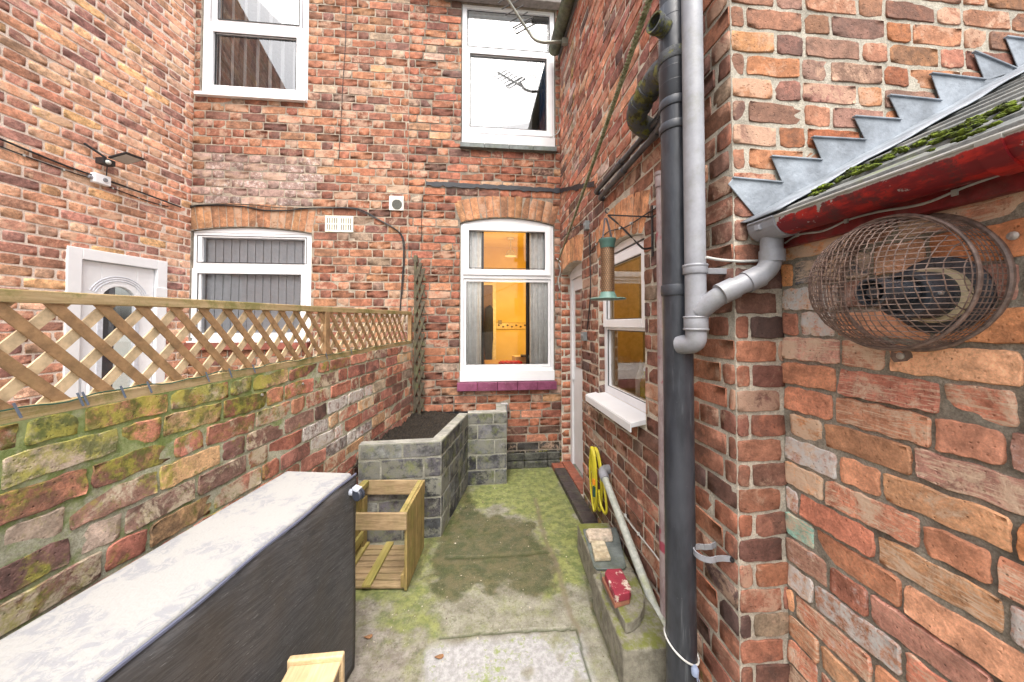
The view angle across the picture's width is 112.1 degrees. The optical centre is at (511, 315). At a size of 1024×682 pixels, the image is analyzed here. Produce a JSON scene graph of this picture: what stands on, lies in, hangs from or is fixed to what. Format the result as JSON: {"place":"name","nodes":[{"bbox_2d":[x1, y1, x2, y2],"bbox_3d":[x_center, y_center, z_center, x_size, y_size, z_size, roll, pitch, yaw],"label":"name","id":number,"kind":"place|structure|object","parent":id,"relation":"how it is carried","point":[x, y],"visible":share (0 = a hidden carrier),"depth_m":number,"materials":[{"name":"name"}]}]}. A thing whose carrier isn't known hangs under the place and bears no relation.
{"place":"outdoors","nodes":[
{"label":"outdoors","id":0,"kind":"place"},
{"bbox_2d":[112,335,130,389],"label":"ground","id":1,"kind":"structure","parent":0,"point":[122,347],"depth_m":18.43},
{"bbox_2d":[0,0,409,406],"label":"brick house","id":2,"kind":"structure","parent":1,"relation":"on","point":[107,78],"depth_m":3.47,"materials":[{"name":"red brick"}]},
{"bbox_2d":[0,146,87,177],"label":"cable","id":3,"kind":"object","parent":2,"relation":"attached to","point":[24,155],"visible":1,"depth_m":2.41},
{"bbox_2d":[0,138,181,207],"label":"cable","id":4,"kind":"object","parent":2,"relation":"attached to","point":[18,146],"visible":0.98,"depth_m":2.57,"materials":[{"name":"black rubber"}]},
{"bbox_2d":[87,172,110,186],"bbox_3d":[-3.262,-1.080,2.727,0.051,0.077,0.127,0,-1,4],"label":"junction box","id":5,"kind":"object","parent":2,"relation":"attached to","point":[99,179],"visible":1,"depth_m":2.72,"materials":[{"name":"white plastic"}]},
{"bbox_2d":[83,142,144,175],"bbox_3d":[-3.193,-1.222,2.772,0.205,0.219,0.264,0,-1,-6],"label":"security light","id":6,"kind":"object","parent":2,"relation":"attached to","point":[127,158],"visible":0.93,"depth_m":2.77,"materials":[{"name":"black paint"}]},
{"bbox_2d":[62,246,167,397],"bbox_3d":[-3.411,0.504,2.881,0.337,2.039,0.695,0,-1,2],"label":"door","id":7,"kind":"structure","parent":2,"relation":"in","point":[87,270],"depth_m":2.85,"materials":[{"name":"white plastic"}]},
{"bbox_2d":[109,187,168,206],"bbox_3d":[-3.259,-1.034,3.019,0.015,0.025,0.474,0,-1,4],"label":"cable","id":8,"kind":"object","parent":2,"relation":"attached to","point":[137,197],"visible":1,"depth_m":3.00,"materials":[{"name":"black rubber"}]},
{"bbox_2d":[184,228,311,349],"bbox_3d":[-2.683,-0.279,3.538,1.190,1.247,0.135,0,-1,-6],"label":"window","id":9,"kind":"structure","parent":2,"relation":"in","point":[201,267],"depth_m":3.54,"materials":[{"name":"white plastic"}]},
{"bbox_2d":[194,0,308,102],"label":"window","id":10,"kind":"structure","parent":2,"relation":"in","point":[213,25],"depth_m":3.58,"materials":[{"name":"white plastic"}]},
{"bbox_2d":[205,238,304,332],"bbox_3d":[-2.690,-0.291,3.630,1.125,1.080,0.040,0,-1,-6],"label":"vertical blind","id":11,"kind":"object","parent":2,"relation":"attached to","point":[253,288],"visible":0.52,"depth_m":3.63,"materials":[{"name":"white plastic"}]},
{"bbox_2d":[218,0,296,89],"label":"vertical blind","id":12,"kind":"object","parent":2,"relation":"attached to","point":[270,47],"visible":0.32,"depth_m":3.69,"materials":[{"name":"white plastic"}]},
{"bbox_2d":[190,205,403,316],"bbox_3d":[-2.198,-0.548,3.558,2.116,1.181,0.013,0,-1,-6],"label":"cable","id":13,"kind":"object","parent":2,"relation":"attached to","point":[322,207],"visible":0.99,"depth_m":3.60,"materials":[{"name":"black rubber"}]},
{"bbox_2d":[190,204,404,294],"bbox_3d":[-2.180,-0.678,3.555,2.109,0.911,0.008,0,-1,-6],"label":"cable","id":14,"kind":"object","parent":2,"relation":"attached to","point":[314,208],"visible":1,"depth_m":3.58,"materials":[{"name":"black rubber"}]},
{"bbox_2d":[325,216,353,232],"bbox_3d":[-1.808,-0.958,3.612,0.283,0.171,0.014,0,-1,-6],"label":"air brick","id":15,"kind":"object","parent":2,"relation":"attached to","point":[338,223],"visible":1,"depth_m":3.61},
{"bbox_2d":[338,28,345,159],"bbox_3d":[-1.796,-2.520,3.646,0.068,1.789,0.005,0,-1,-6],"label":"cable","id":16,"kind":"object","parent":2,"relation":"attached to","point":[342,91],"visible":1,"depth_m":3.64,"materials":[{"name":"black plastic"}]},
{"bbox_2d":[389,196,403,210],"bbox_3d":[-1.228,-1.194,3.667,0.152,0.156,0.029,0,-1,-6],"label":"extractor vent","id":17,"kind":"object","parent":2,"relation":"attached to","point":[396,203],"visible":1,"depth_m":3.66,"materials":[{"name":"beige plastic"}]},
{"bbox_2d":[0,343,412,639],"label":"garden wall","id":18,"kind":"structure","parent":1,"relation":"on","point":[91,496],"depth_m":1.20,"materials":[{"name":"brick"}]},
{"bbox_2d":[0,288,411,424],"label":"trellis panel","id":19,"kind":"object","parent":18,"relation":"on","point":[56,303],"visible":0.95,"depth_m":1.19,"materials":[{"name":"brown wood"}]},
{"bbox_2d":[0,340,405,417],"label":"garden wire","id":20,"kind":"object","parent":19,"relation":"attached to","point":[17,410],"visible":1,"depth_m":1.09,"materials":[{"name":"metal"}]},
{"bbox_2d":[407,0,1023,681],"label":"brick house","id":21,"kind":"structure","parent":1,"relation":"on","point":[787,76],"depth_m":1.97,"materials":[{"name":"red brick"}]},
{"bbox_2d":[413,255,417,262],"bbox_3d":[-1.025,-0.603,3.673,0.042,0.075,0.030,0,-1,-6],"label":"timber stub","id":22,"kind":"object","parent":21,"relation":"attached to","point":[415,257],"visible":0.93,"depth_m":3.66,"materials":[{"name":"brown wood"}]},
{"bbox_2d":[413,261,425,413],"bbox_3d":[-0.967,0.310,3.616,0.132,1.770,0.028,0,-1,12],"label":"narrow trellis","id":23,"kind":"object","parent":21,"relation":"attached to","point":[419,349],"visible":0.79,"depth_m":3.61,"materials":[{"name":"brown wood"}]},
{"bbox_2d":[421,197,422,239],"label":"cable","id":24,"kind":"object","parent":21,"relation":"attached to","point":[421,221],"visible":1,"depth_m":3.69,"materials":[{"name":"plastic"}]},
{"bbox_2d":[461,221,483,363],"bbox_3d":[-0.438,-0.240,3.829,0.251,1.637,0.050,0,-1,-9],"label":"curtain","id":25,"kind":"object","parent":21,"relation":"hanging from","point":[474,322],"visible":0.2,"depth_m":3.83,"materials":[{"name":"white fabric"}]},
{"bbox_2d":[484,282,495,359],"bbox_3d":[-0.448,0.563,5.828,0.356,2.248,0.050,0,-1,-6],"label":"door frame","id":26,"kind":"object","parent":21,"relation":"attached to","point":[487,296],"depth_m":5.84,"materials":[{"name":"yellow wood"}]},
{"bbox_2d":[484,286,491,359],"bbox_3d":[-0.449,0.579,5.837,0.221,2.177,0.030,0,-1,-6],"label":"door leaf","id":27,"kind":"structure","parent":26,"relation":"in","point":[487,289],"depth_m":5.85,"materials":[{"name":"brown wood"}]},
{"bbox_2d":[484,305,492,359],"bbox_3d":[-0.399,0.280,5.764,0.174,0.917,0.180,0,-1,-6],"label":"coat","id":28,"kind":"object","parent":26,"relation":"hanging from","point":[488,331],"visible":0.94,"depth_m":5.71,"materials":[{"name":"grey fabric"}]},
{"bbox_2d":[467,13,531,128],"bbox_3d":[-0.155,-2.726,3.902,0.765,1.454,0.011,0,-1,-6],"label":"net blind","id":29,"kind":"object","parent":21,"relation":"attached to","point":[501,92],"visible":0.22,"depth_m":3.90,"materials":[{"name":"white fabric"}]},
{"bbox_2d":[484,360,525,363],"bbox_3d":[0.007,1.152,4.723,0.760,1.020,0.750,0,-1,-6],"label":"kitchen table","id":30,"kind":"object","parent":21,"relation":"in","point":[491,361],"visible":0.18,"depth_m":4.84,"materials":[{"name":"brown wood"}]},
{"bbox_2d":[498,360,521,363],"bbox_3d":[-0.022,0.616,4.514,0.318,0.065,0.181,0,-1,-6],"label":"red cloth","id":31,"kind":"object","parent":30,"relation":"on","point":[511,362],"visible":0.77,"depth_m":4.47,"materials":[{"name":"red fabric"}]},
{"bbox_2d":[512,355,525,361],"bbox_3d":[0.177,0.603,4.843,0.320,0.078,0.200,0,-1,-14],"label":"cardboard box","id":32,"kind":"object","parent":30,"relation":"on","point":[518,357],"visible":0.37,"depth_m":4.74,"materials":[{"name":"brown cardboard"}]},
{"bbox_2d":[457,219,556,390],"bbox_3d":[-0.054,-0.135,3.789,1.075,1.881,0.132,0,-1,-6],"label":"window","id":33,"kind":"structure","parent":21,"relation":"in","point":[473,377],"depth_m":3.78,"materials":[{"name":"white plastic"}]},
{"bbox_2d":[460,4,556,152],"bbox_3d":[-0.038,-2.640,3.850,1.058,1.640,0.130,0,-1,-6],"label":"window","id":34,"kind":"structure","parent":21,"relation":"in","point":[473,137],"depth_m":3.83,"materials":[{"name":"white plastic"}]},
{"bbox_2d":[426,181,593,193],"bbox_3d":[-0.140,-1.231,3.216,1.468,0.455,1.131,0,-1,-6],"label":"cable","id":35,"kind":"object","parent":21,"relation":"attached to","point":[576,187],"visible":0.98,"depth_m":3.76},
{"bbox_2d":[505,237,515,256],"bbox_3d":[-0.020,-1.044,5.250,0.178,0.285,0.178,0,-1,-6],"label":"ceiling lamp","id":36,"kind":"object","parent":21,"relation":"hanging from","point":[510,253],"visible":1,"depth_m":5.21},
{"bbox_2d":[496,323,525,328],"bbox_3d":[-0.003,0.178,5.904,0.525,0.111,0.006,0,-1,-6],"label":"tile border","id":37,"kind":"object","parent":21,"relation":"attached to","point":[512,326],"visible":0.91,"depth_m":5.90,"materials":[{"name":"yellow tile"}]},
{"bbox_2d":[498,0,567,45],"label":"tv aerial","id":38,"kind":"object","parent":21,"relation":"attached to","point":[564,41],"visible":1,"depth_m":3.49,"materials":[{"name":"metal"}]},
{"bbox_2d":[526,223,547,363],"bbox_3d":[0.306,-0.238,3.906,0.300,1.637,0.056,0,-1,-6],"label":"curtain","id":39,"kind":"object","parent":21,"relation":"hanging from","point":[536,323],"visible":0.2,"depth_m":3.90,"materials":[{"name":"white fabric"}]},
{"bbox_2d":[539,61,545,129],"bbox_3d":[0.357,-2.512,3.965,0.087,0.918,0.019,0,-1,-6],"label":"curtain","id":40,"kind":"object","parent":21,"relation":"hanging from","point":[542,120],"visible":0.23,"depth_m":3.96,"materials":[{"name":"blue fabric"}]},
{"bbox_2d":[548,0,577,58],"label":"wing gutter","id":41,"kind":"object","parent":21,"relation":"attached to","point":[566,11],"visible":1,"depth_m":3.46,"materials":[{"name":"grey plastic"}]},
{"bbox_2d":[570,263,582,473],"bbox_3d":[0.701,0.535,3.429,0.060,2.111,0.771,0,-1,-6],"label":"door","id":42,"kind":"structure","parent":21,"relation":"in","point":[576,378],"depth_m":3.62,"materials":[{"name":"white plastic"}]},
{"bbox_2d":[581,332,587,340],"bbox_3d":[0.609,0.175,2.923,0.045,0.075,0.070,0,-1,-6],"label":"switch box","id":43,"kind":"object","parent":21,"relation":"attached to","point":[583,336],"visible":1,"depth_m":2.89,"materials":[{"name":"grey plastic"}]},
{"bbox_2d":[583,220,589,230],"bbox_3d":[0.617,-0.747,2.864,0.045,0.075,0.050,0,-1,-6],"label":"switch box","id":44,"kind":"object","parent":21,"relation":"attached to","point":[586,224],"visible":1,"depth_m":2.84,"materials":[{"name":"grey plastic"}]},
{"bbox_2d":[586,233,590,329],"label":"cable","id":45,"kind":"object","parent":21,"relation":"attached to","point":[590,280],"visible":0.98,"depth_m":2.81,"materials":[{"name":"black plastic"}]},
{"bbox_2d":[589,444,607,514],"bbox_3d":[0.627,1.198,2.487,0.092,0.503,0.307,0,-1,-6],"label":"garden hose","id":46,"kind":"object","parent":21,"relation":"hanging from","point":[598,502],"visible":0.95,"depth_m":2.49,"materials":[{"name":"yellow plastic"}]},
{"bbox_2d":[557,0,652,261],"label":"washing line","id":47,"kind":"object","parent":21,"relation":"attached to","point":[641,22],"visible":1,"depth_m":0.93,"materials":[{"name":"plastic"}]},
{"bbox_2d":[585,235,645,432],"bbox_3d":[0.703,0.076,2.300,0.193,1.146,0.790,0,-1,-6],"label":"window","id":48,"kind":"structure","parent":21,"relation":"in","point":[627,416],"depth_m":2.26,"materials":[{"name":"white plastic"}]},
{"bbox_2d":[590,206,655,251],"bbox_3d":[0.690,-0.559,2.262,0.019,0.070,1.091,0,-1,-6],"label":"cable","id":49,"kind":"object","parent":21,"relation":"attached to","point":[631,223],"visible":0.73,"depth_m":2.06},
{"bbox_2d":[594,110,659,194],"bbox_3d":[0.682,-0.958,2.024,0.086,0.067,1.203,0,-1,-3],"label":"waste pipe","id":50,"kind":"object","parent":21,"relation":"attached to","point":[620,163],"visible":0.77,"depth_m":2.05,"materials":[{"name":"black plastic"}]},
{"bbox_2d":[598,119,659,200],"bbox_3d":[0.685,-0.891,1.980,0.084,0.085,1.118,0,-1,-2],"label":"waste pipe","id":51,"kind":"object","parent":21,"relation":"attached to","point":[646,144],"visible":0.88,"depth_m":1.95,"materials":[{"name":"black plastic"}]},
{"bbox_2d":[605,205,653,255],"bbox_3d":[0.610,-0.446,1.801,0.259,0.268,0.016,0,-1,-6],"label":"hanging bracket","id":52,"kind":"object","parent":21,"relation":"attached to","point":[628,234],"visible":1,"depth_m":1.80,"materials":[{"name":"black metal"}]},
{"bbox_2d":[590,217,625,300],"bbox_3d":[0.494,-0.295,1.786,0.183,0.424,0.183,0,-1,-6],"label":"bird feeder","id":53,"kind":"object","parent":52,"relation":"hanging from","point":[607,267],"visible":1,"depth_m":1.76,"materials":[{"name":"brown metal"}]},
{"bbox_2d":[598,464,665,628],"bbox_3d":[0.694,1.268,2.006,0.123,0.477,0.858,0,-1,-6],"label":"sloping pipe","id":54,"kind":"object","parent":21,"relation":"attached to","point":[604,471],"visible":0.67,"depth_m":1.94,"materials":[{"name":"grey plastic"}]},
{"bbox_2d":[624,513,658,560],"bbox_3d":[0.720,1.233,1.935,0.017,0.021,0.427,0,-1,-6],"label":"cable","id":55,"kind":"object","parent":21,"relation":"attached to","point":[638,533],"visible":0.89,"depth_m":1.94,"materials":[{"name":"white plastic"}]},
{"bbox_2d":[640,367,645,398],"bbox_3d":[0.854,0.445,2.206,0.068,0.250,0.068,0,-1,-6],"label":"bottle","id":56,"kind":"object","parent":21,"relation":"on","point":[642,387],"visible":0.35,"depth_m":2.19,"materials":[{"name":"yellow glass"}]},
{"bbox_2d":[654,170,665,618],"bbox_3d":[0.724,0.432,1.671,0.044,2.275,0.044,0,-1,-6],"label":"pipe","id":57,"kind":"object","parent":21,"relation":"attached to","point":[657,174],"visible":0.62,"depth_m":1.66,"materials":[{"name":"grey plastic"}]},
{"bbox_2d":[673,0,727,353],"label":"downpipe","id":58,"kind":"object","parent":21,"relation":"attached to","point":[696,270],"visible":0.98,"depth_m":1.26,"materials":[{"name":"grey plastic"}]},
{"bbox_2d":[693,541,734,562],"bbox_3d":[0.737,0.884,1.282,0.117,0.020,0.101,0,-1,-6],"label":"pipe clip","id":59,"kind":"object","parent":21,"relation":"attached to","point":[716,558],"visible":1,"depth_m":1.25,"materials":[{"name":"grey plastic"}]},
{"bbox_2d":[728,35,1023,681],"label":"outbuilding","id":60,"kind":"structure","parent":1,"relation":"on","point":[904,518],"depth_m":0.91,"materials":[{"name":"brick"}]},
{"bbox_2d":[693,237,785,316],"bbox_3d":[0.790,-0.130,1.206,0.293,0.282,0.108,0,-1,16],"label":"gutter downpipe","id":61,"kind":"object","parent":60,"relation":"attached to","point":[764,271],"visible":0.99,"depth_m":1.17,"materials":[{"name":"grey plastic"}]},
{"bbox_2d":[705,256,757,262],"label":"cable","id":62,"kind":"object","parent":61,"relation":"attached to","point":[726,260],"visible":0.94,"depth_m":1.23,"materials":[{"name":"white plastic"}]},
{"bbox_2d":[784,176,998,243],"bbox_3d":[1.002,-0.284,0.906,0.040,0.058,0.618,0,-1,-6],"label":"cable","id":63,"kind":"object","parent":60,"relation":"attached to","point":[954,192],"visible":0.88,"depth_m":0.87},
{"bbox_2d":[807,213,1019,361],"bbox_3d":[0.922,-0.063,0.862,0.207,0.383,0.372,0,-1,-6],"label":"flue guard","id":64,"kind":"object","parent":60,"relation":"attached to","point":[937,219],"visible":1,"depth_m":0.79,"materials":[{"name":"metal"}]},
{"bbox_2d":[854,257,997,333],"bbox_3d":[0.940,-0.049,0.819,0.203,0.183,0.183,0,-1,-6],"label":"boiler flue","id":65,"kind":"object","parent":60,"relation":"attached to","point":[948,306],"visible":0.73,"depth_m":0.79,"materials":[{"name":"grey metal"}]},
{"bbox_2d":[347,464,619,681],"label":"path","id":66,"kind":"structure","parent":0,"point":[553,624],"depth_m":1.91,"materials":[{"name":"concrete"}]},
{"bbox_2d":[0,471,364,681],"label":"divan base","id":67,"kind":"object","parent":66,"relation":"on","point":[257,585],"visible":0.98,"depth_m":0.98,"materials":[{"name":"fabric"}]},
{"bbox_2d":[281,651,344,681],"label":"beech cabinet","id":68,"kind":"object","parent":66,"relation":"on","point":[323,667],"visible":1,"depth_m":1.04,"materials":[{"name":"brown wood"}]},
{"bbox_2d":[355,480,424,590],"bbox_3d":[-0.822,1.365,2.192,0.430,0.455,0.432,0,-1,0],"label":"wooden crate","id":69,"kind":"object","parent":66,"relation":"on","point":[388,565],"visible":0.66,"depth_m":2.17,"materials":[{"name":"brown wood"}]},
{"bbox_2d":[354,403,506,542],"bbox_3d":[-0.600,1.277,3.079,1.182,0.692,1.202,0,-1,-6],"label":"raised planter","id":70,"kind":"object","parent":66,"relation":"on","point":[449,457],"visible":0.93,"depth_m":2.68,"materials":[{"name":"grey concrete"}]},
{"bbox_2d":[435,654,443,658],"bbox_3d":[-0.338,1.579,1.598,0.044,0.010,0.020,0,-1,-6],"label":"leaf","id":71,"kind":"object","parent":66,"relation":"on","point":[440,656],"visible":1,"depth_m":1.60,"materials":[{"name":"orange plant"}]},
{"bbox_2d":[356,470,609,679],"bbox_3d":[-0.129,1.600,2.218,1.276,0.014,2.910,0,-1,5],"label":"grit","id":72,"kind":"object","parent":66,"relation":"on","point":[475,591],"visible":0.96,"depth_m":1.86,"materials":[{"name":"grey gravel"}]},
{"bbox_2d":[552,461,597,523],"bbox_3d":[0.599,1.601,3.121,0.220,0.047,1.319,0,-1,-6],"label":"door step","id":73,"kind":"object","parent":66,"relation":"on","point":[569,477],"depth_m":3.17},
{"bbox_2d":[577,523,633,591],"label":"concrete block","id":74,"kind":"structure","parent":66,"relation":"on","point":[586,560],"depth_m":2.16,"materials":[{"name":"grey concrete"}]},
{"bbox_2d":[583,527,625,569],"bbox_3d":[0.574,1.408,2.101,0.224,0.011,0.397,0,-1,2],"label":"roof slate","id":75,"kind":"object","parent":74,"relation":"on","point":[615,550],"visible":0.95,"depth_m":2.02,"materials":[{"name":"grey stone"}]},
{"bbox_2d":[586,528,612,542],"bbox_3d":[0.555,1.386,2.181,0.173,0.033,0.103,0,-1,-6],"label":"brick piece","id":76,"kind":"object","parent":75,"relation":"on","point":[604,534],"visible":1,"depth_m":2.16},
{"bbox_2d":[591,540,610,560],"bbox_3d":[0.520,1.389,2.040,0.094,0.020,0.169,0,-1,2],"label":"brick piece","id":77,"kind":"object","parent":75,"relation":"on","point":[600,550],"visible":1,"depth_m":2.02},
{"bbox_2d":[593,572,665,681],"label":"concrete block","id":78,"kind":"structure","parent":66,"relation":"on","point":[638,654],"depth_m":1.50,"materials":[{"name":"grey concrete"}]},
{"bbox_2d":[600,571,643,632],"bbox_3d":[0.563,1.376,1.681,0.171,0.048,0.322,0,-1,-6],"label":"curved stone","id":79,"kind":"object","parent":78,"relation":"on","point":[630,616],"visible":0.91,"depth_m":1.59,"materials":[{"name":"stone"}]},
{"bbox_2d":[602,577,630,607],"bbox_3d":[0.512,1.339,1.677,0.096,0.022,0.171,0,-1,-6],"label":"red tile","id":80,"kind":"object","parent":79,"relation":"on","point":[620,604],"visible":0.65,"depth_m":1.61,"materials":[{"name":"ceramic"}]},
{"bbox_2d":[605,569,630,601],"bbox_3d":[0.517,1.307,1.677,0.100,0.038,0.169,0,-1,-6],"label":"red painted brick","id":81,"kind":"object","parent":80,"relation":"on","point":[618,585],"visible":1,"depth_m":1.65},
{"bbox_2d":[626,0,696,681],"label":"soil pipe","id":82,"kind":"object","parent":66,"relation":"on","point":[662,79],"visible":0.79,"depth_m":1.33,"materials":[{"name":"black plastic"}]},
{"bbox_2d":[663,625,699,681],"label":"cable loop","id":83,"kind":"object","parent":82,"relation":"attached to","point":[694,671],"visible":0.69,"depth_m":1.28,"materials":[{"name":"white plastic"}]},
{"bbox_2d":[635,360,643,395],"bbox_3d":[0.856,0.432,2.287,0.072,0.280,0.072,0,-1,-6],"label":"bottle","id":84,"kind":"object","parent":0,"point":[639,375],"visible":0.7,"depth_m":2.27,"materials":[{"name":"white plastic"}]}
]}

